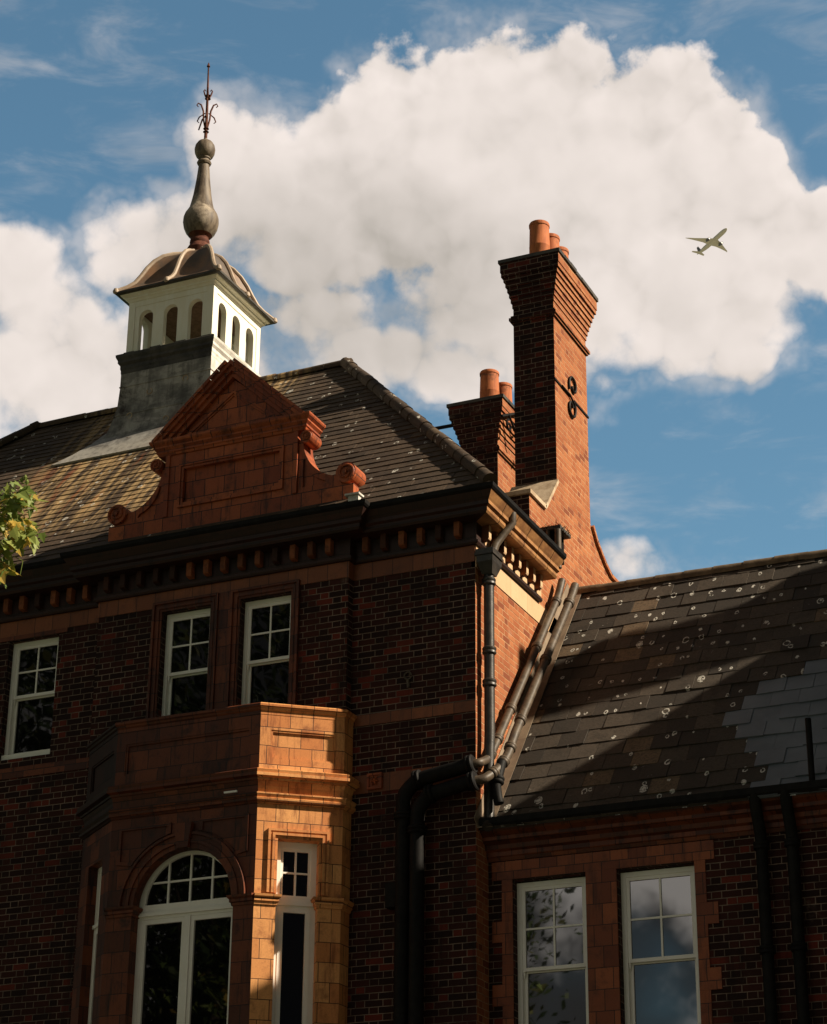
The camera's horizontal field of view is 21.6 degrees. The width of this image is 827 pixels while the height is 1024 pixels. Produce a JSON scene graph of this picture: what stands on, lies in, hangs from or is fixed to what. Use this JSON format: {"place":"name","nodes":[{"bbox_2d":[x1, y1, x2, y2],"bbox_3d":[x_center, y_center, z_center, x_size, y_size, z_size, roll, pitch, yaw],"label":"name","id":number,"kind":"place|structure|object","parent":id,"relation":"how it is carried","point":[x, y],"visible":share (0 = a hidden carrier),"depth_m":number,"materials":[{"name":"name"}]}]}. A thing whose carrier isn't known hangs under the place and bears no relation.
{"place":"outdoors","nodes":[
{"label":"outdoors","id":0,"kind":"place"},
{"bbox_2d":[0,475,47,587],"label":"plane tree","id":1,"kind":"object","parent":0,"point":[22,536],"visible":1,"depth_m":14.65,"materials":[{"name":"green plant"}]},
{"bbox_2d":[0,63,618,1023],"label":"brick building","id":2,"kind":"structure","parent":0,"point":[270,647],"depth_m":26.43,"materials":[{"name":"brick"}]},
{"bbox_2d":[1,637,58,759],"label":"window","id":3,"kind":"structure","parent":2,"relation":"in","point":[34,664],"depth_m":27.98,"materials":[{"name":"glass"}]},
{"bbox_2d":[162,608,210,715],"bbox_3d":[-2.776,2.089,26.907,0.720,1.800,0.100,-10,-26,22],"label":"window","id":4,"kind":"structure","parent":2,"relation":"in","point":[187,633],"depth_m":27.01,"materials":[{"name":"glass"}]},
{"bbox_2d":[70,702,359,1023],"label":"bay window","id":5,"kind":"structure","parent":2,"relation":"in","point":[215,881],"depth_m":24.92,"materials":[{"name":"ceramic"}]},
{"bbox_2d":[241,595,290,704],"bbox_3d":[-1.751,1.910,26.478,0.730,1.800,0.100,-10,-26,22],"label":"window","id":6,"kind":"structure","parent":2,"relation":"in","point":[265,675],"depth_m":26.58,"materials":[{"name":"glass"}]},
{"bbox_2d":[0,0,826,580],"label":"sky","id":7,"kind":"structure","parent":0,"point":[375,164],"materials":[{"name":"blue"}]},
{"bbox_2d":[474,549,826,1023],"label":"side wing","id":8,"kind":"structure","parent":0,"point":[654,839],"depth_m":24.16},
{"bbox_2d":[517,877,588,1023],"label":"window","id":9,"kind":"structure","parent":8,"relation":"in","point":[551,914],"depth_m":24.09,"materials":[{"name":"glass"}]},
{"bbox_2d":[621,866,700,1023],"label":"window","id":10,"kind":"structure","parent":8,"relation":"in","point":[661,966],"depth_m":23.59,"materials":[{"name":"glass"}]},
{"bbox_2d":[687,228,726,255],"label":"airliner","id":11,"kind":"object","parent":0,"point":[713,241],"visible":1,"depth_m":2775.74,"materials":[{"name":"paint"}]}
]}

